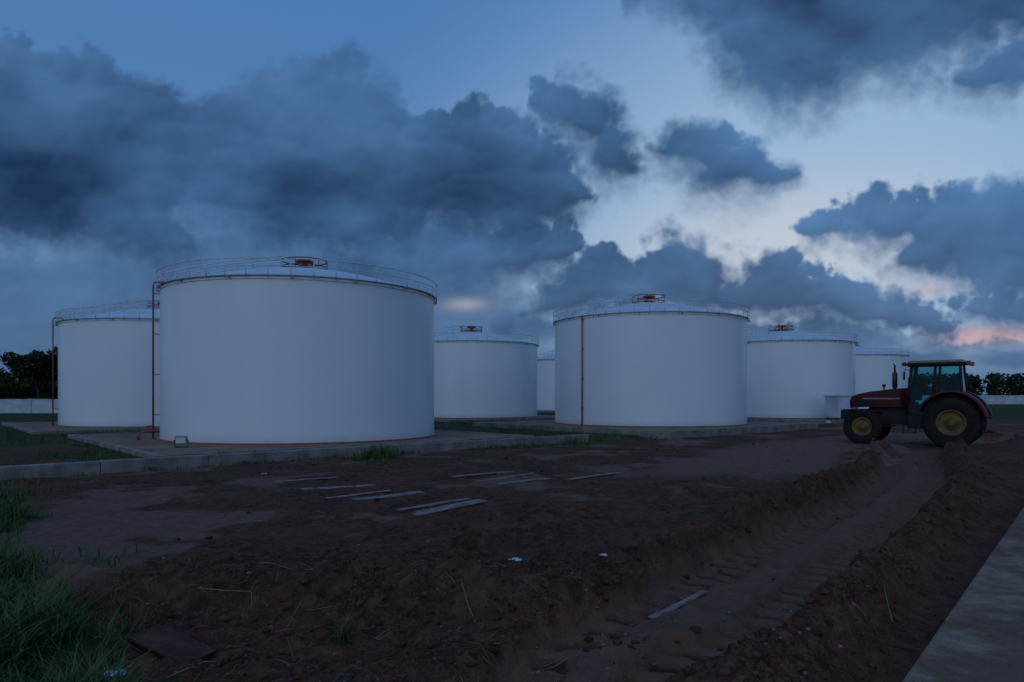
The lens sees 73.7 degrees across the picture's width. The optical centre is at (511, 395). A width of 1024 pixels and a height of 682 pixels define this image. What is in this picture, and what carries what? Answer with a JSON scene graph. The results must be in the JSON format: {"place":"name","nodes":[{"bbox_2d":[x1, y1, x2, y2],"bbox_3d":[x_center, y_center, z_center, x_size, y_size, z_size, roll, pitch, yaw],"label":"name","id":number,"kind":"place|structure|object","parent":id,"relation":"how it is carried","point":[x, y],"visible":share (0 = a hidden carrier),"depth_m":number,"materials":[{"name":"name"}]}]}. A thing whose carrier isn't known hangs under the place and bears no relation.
{"place":"outdoors","nodes":[
{"label":"outdoors","id":0,"kind":"place"},
{"bbox_2d":[0,0,1023,394],"bbox_3d":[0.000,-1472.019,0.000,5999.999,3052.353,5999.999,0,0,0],"label":"sky","id":1,"kind":"structure","parent":0,"point":[130,184],"depth_m":2625.94,"materials":[{"name":"blue"}]},
{"bbox_2d":[0,396,1023,681],"bbox_3d":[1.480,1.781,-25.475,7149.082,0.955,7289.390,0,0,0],"label":"ground","id":2,"kind":"structure","parent":0,"point":[890,492],"depth_m":7.95,"materials":[{"name":"brown soil"}]},
{"bbox_2d":[0,367,7,378],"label":"tree","id":3,"kind":"object","parent":2,"relation":"on","point":[4,373],"visible":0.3,"depth_m":81.06,"materials":[{"name":"green plant"}]},
{"bbox_2d":[0,374,36,398],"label":"tree","id":4,"kind":"object","parent":2,"relation":"on","point":[11,387],"visible":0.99,"depth_m":75.24,"materials":[{"name":"green plant"}]},
{"bbox_2d":[0,345,57,398],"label":"tree","id":5,"kind":"object","parent":2,"relation":"on","point":[22,367],"visible":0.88,"depth_m":77.31,"materials":[{"name":"green plant"}]},
{"bbox_2d":[0,399,57,412],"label":"boundary wall","id":6,"kind":"structure","parent":2,"relation":"on","point":[25,405],"depth_m":67.90,"materials":[{"name":"white concrete"}]},
{"bbox_2d":[39,377,57,398],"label":"tree","id":7,"kind":"object","parent":2,"relation":"on","point":[46,390],"visible":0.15,"depth_m":81.80,"materials":[{"name":"green plant"}]},
{"bbox_2d":[9,422,159,430],"bbox_3d":[-20.587,1.950,39.847,13.300,0.700,12.900,0,0,-42],"label":"concrete pad","id":8,"kind":"object","parent":2,"relation":"on","point":[41,426],"visible":0.07,"depth_m":34.65,"materials":[{"name":"grey concrete"}]},
{"bbox_2d":[2,421,159,433],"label":"pad kerb","id":9,"kind":"structure","parent":8,"relation":"on","point":[26,430],"depth_m":32.27,"materials":[{"name":"concrete"}]},
{"bbox_2d":[51,300,159,427],"bbox_3d":[-20.379,-1.960,39.847,10.830,7.120,10.640,0,0,-34],"label":"storage tank","id":10,"kind":"object","parent":8,"relation":"on","point":[104,370],"visible":0.52,"depth_m":34.88,"materials":[{"name":"white metal"}]},
{"bbox_2d":[126,624,215,663],"bbox_3d":[-2.658,1.937,5.324,0.596,0.037,0.327,15,4,17],"label":"wooden plank","id":11,"kind":"object","parent":2,"relation":"on","point":[178,647],"visible":0.98,"depth_m":5.30,"materials":[{"name":"grey wood"}]},
{"bbox_2d":[0,434,588,479],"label":"kerb","id":12,"kind":"structure","parent":2,"relation":"on","point":[46,470],"depth_m":17.70,"materials":[{"name":"concrete"}]},
{"bbox_2d":[78,430,513,454],"bbox_3d":[-8.657,1.950,27.497,13.300,0.700,12.900,0,0,-42],"label":"concrete pad","id":13,"kind":"object","parent":2,"relation":"on","point":[145,442],"visible":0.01,"depth_m":22.98,"materials":[{"name":"grey concrete"}]},
{"bbox_2d":[174,436,188,447],"bbox_3d":[-10.236,1.416,21.137,0.430,0.368,0.215,0,0,-10],"label":"floodlight","id":14,"kind":"object","parent":13,"relation":"on","point":[181,440],"visible":1,"depth_m":21.06,"materials":[{"name":"grey paint"}]},
{"bbox_2d":[137,256,436,444],"bbox_3d":[-8.646,-1.960,27.427,11.245,7.120,10.640,0,0,-24],"label":"storage tank","id":15,"kind":"object","parent":13,"relation":"on","point":[303,353],"visible":1,"depth_m":22.89,"materials":[{"name":"white metal"}]},
{"bbox_2d":[67,429,533,457],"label":"pad kerb","id":16,"kind":"structure","parent":13,"relation":"on","point":[133,451],"depth_m":22.09,"materials":[{"name":"concrete"}]},
{"bbox_2d":[274,477,337,481],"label":"wooden plank","id":17,"kind":"object","parent":2,"relation":"on","point":[305,479],"visible":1,"depth_m":14.56,"materials":[{"name":"grey wood"}]},
{"bbox_2d":[299,484,375,489],"bbox_3d":[-3.390,1.785,13.385,1.522,0.030,0.226,2,0,-38],"label":"wooden plank","id":18,"kind":"object","parent":2,"relation":"on","point":[337,487],"visible":0.99,"depth_m":13.32,"materials":[{"name":"grey wood"}]},
{"bbox_2d":[325,490,390,498],"bbox_3d":[-2.753,1.774,12.333,1.233,0.035,0.128,-1,1,-34],"label":"wooden plank","id":19,"kind":"object","parent":2,"relation":"on","point":[357,494],"visible":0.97,"depth_m":12.28,"materials":[{"name":"grey wood"}]},
{"bbox_2d":[0,414,748,681],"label":"grass","id":20,"kind":"structure","parent":2,"relation":"on","point":[24,619],"depth_m":5.40,"materials":[{"name":"green plant"}]},
{"bbox_2d":[351,491,424,499],"bbox_3d":[-2.192,1.780,12.193,1.333,0.026,0.246,-1,1,-36],"label":"wooden plank","id":21,"kind":"object","parent":2,"relation":"on","point":[386,496],"visible":0.95,"depth_m":12.18,"materials":[{"name":"grey wood"}]},
{"bbox_2d":[396,498,471,510],"bbox_3d":[-1.263,1.790,11.320,1.438,0.033,0.136,-2,0,-40],"label":"wooden plank","id":22,"kind":"object","parent":2,"relation":"on","point":[430,504],"visible":1,"depth_m":11.25,"materials":[{"name":"grey wood"}]},
{"bbox_2d":[413,499,487,514],"bbox_3d":[-0.993,1.762,10.833,1.441,0.035,0.286,-3,2,-44],"label":"wooden plank","id":23,"kind":"object","parent":2,"relation":"on","point":[447,507],"visible":1,"depth_m":10.79,"materials":[{"name":"grey wood"}]},
{"bbox_2d":[453,471,512,476],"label":"wooden plank","id":24,"kind":"object","parent":2,"relation":"on","point":[482,474],"visible":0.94,"depth_m":15.58,"materials":[{"name":"grey wood"}]},
{"bbox_2d":[78,558,892,681],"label":"dry twigs","id":25,"kind":"object","parent":2,"relation":"on","point":[373,626],"visible":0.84,"depth_m":5.66,"materials":[{"name":"brown wood"}]},
{"bbox_2d":[434,415,554,419],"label":"concrete pad","id":26,"kind":"object","parent":2,"relation":"on","point":[486,418],"visible":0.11,"depth_m":48.49,"materials":[{"name":"grey concrete"}]},
{"bbox_2d":[434,325,538,417],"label":"storage tank","id":27,"kind":"object","parent":26,"relation":"on","point":[479,374],"visible":0.72,"depth_m":49.08,"materials":[{"name":"white metal"}]},
{"bbox_2d":[434,417,554,421],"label":"pad kerb","id":28,"kind":"structure","parent":26,"relation":"on","point":[507,419],"depth_m":47.10,"materials":[{"name":"concrete"}]},
{"bbox_2d":[479,473,534,480],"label":"wooden plank","id":29,"kind":"object","parent":2,"relation":"on","point":[507,477],"visible":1,"depth_m":15.00,"materials":[{"name":"grey wood"}]},
{"bbox_2d":[0,372,1023,398],"bbox_3d":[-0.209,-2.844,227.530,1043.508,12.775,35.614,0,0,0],"label":"distant treeline","id":30,"kind":"object","parent":2,"relation":"on","point":[1008,385],"visible":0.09,"depth_m":225.50,"materials":[{"name":"green plant"}]},
{"bbox_2d":[74,483,954,681],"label":"pebbles","id":31,"kind":"object","parent":2,"relation":"on","point":[661,625],"visible":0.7,"depth_m":5.78,"materials":[{"name":"stone"}]},
{"bbox_2d":[14,436,1021,681],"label":"dirt clods","id":32,"kind":"object","parent":2,"relation":"on","point":[726,667],"visible":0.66,"depth_m":5.83,"materials":[{"name":"brown soil"}]},
{"bbox_2d":[496,478,552,484],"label":"wooden plank","id":33,"kind":"object","parent":2,"relation":"on","point":[502,483],"visible":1,"depth_m":14.31,"materials":[{"name":"grey wood"}]},
{"bbox_2d":[565,472,621,479],"bbox_3d":[1.872,1.781,15.241,0.167,0.028,1.924,0,0,44],"label":"wooden plank","id":34,"kind":"object","parent":2,"relation":"on","point":[593,476],"visible":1,"depth_m":15.18,"materials":[{"name":"grey wood"}]},
{"bbox_2d":[485,420,799,430],"bbox_3d":[7.313,1.900,37.947,13.300,0.800,12.900,0,0,-42],"label":"concrete pad","id":35,"kind":"object","parent":2,"relation":"on","point":[551,423],"visible":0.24,"depth_m":34.68,"materials":[{"name":"grey concrete"}]},
{"bbox_2d":[473,419,818,438],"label":"pad kerb","id":36,"kind":"structure","parent":35,"relation":"on","point":[677,434],"depth_m":32.22,"materials":[{"name":"concrete"}]},
{"bbox_2d":[553,293,749,426],"bbox_3d":[7.585,-2.060,37.987,10.680,7.120,10.640,0,0,-40],"label":"storage tank","id":37,"kind":"object","parent":35,"relation":"on","point":[648,362],"visible":1,"depth_m":33.38,"materials":[{"name":"white metal"}]},
{"bbox_2d":[648,590,707,618],"bbox_3d":[1.520,1.900,6.223,0.752,0.027,0.076,-11,7,-35],"label":"wooden plank","id":38,"kind":"object","parent":2,"relation":"on","point":[683,602],"visible":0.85,"depth_m":6.21,"materials":[{"name":"grey wood"}]},
{"bbox_2d":[753,418,840,419],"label":"concrete pad","id":39,"kind":"object","parent":2,"relation":"on","point":[797,419],"visible":0.1,"depth_m":46.43,"materials":[{"name":"grey concrete"}]},
{"bbox_2d":[747,418,844,423],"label":"pad kerb","id":40,"kind":"structure","parent":39,"relation":"on","point":[810,421],"depth_m":45.34,"materials":[{"name":"concrete"}]},
{"bbox_2d":[747,324,857,418],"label":"storage tank","id":41,"kind":"object","parent":39,"relation":"on","point":[794,375],"visible":0.66,"depth_m":48.50,"materials":[{"name":"white metal"}]},
{"bbox_2d":[823,395,858,419],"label":"storage cabin","id":42,"kind":"object","parent":39,"relation":"on","point":[835,405],"visible":0.6,"depth_m":45.82,"materials":[{"name":"metal"}]},
{"bbox_2d":[841,359,994,446],"bbox_3d":[14.949,0.274,25.410,4.884,3.124,2.320,0,0,39],"label":"tractor","id":43,"kind":"object","parent":2,"relation":"on","point":[942,418],"visible":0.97,"depth_m":24.73,"materials":[{"name":"metal"}]},
{"bbox_2d":[915,395,1023,403],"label":"boundary wall","id":44,"kind":"structure","parent":2,"relation":"on","point":[1003,399],"depth_m":149.90,"materials":[{"name":"white concrete"}]},
{"bbox_2d":[537,350,554,410],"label":"storage tank","id":45,"kind":"object","parent":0,"point":[545,383],"visible":0.13,"depth_m":73.73,"materials":[{"name":"white metal"}]},
{"bbox_2d":[856,342,909,408],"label":"storage tank","id":46,"kind":"object","parent":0,"point":[874,369],"visible":0.35,"depth_m":64.94,"materials":[{"name":"white metal"}]},
{"bbox_2d":[902,507,1023,681],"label":"pavement","id":47,"kind":"structure","parent":0,"point":[978,636],"depth_m":4.95,"materials":[{"name":"concrete"}]}
]}

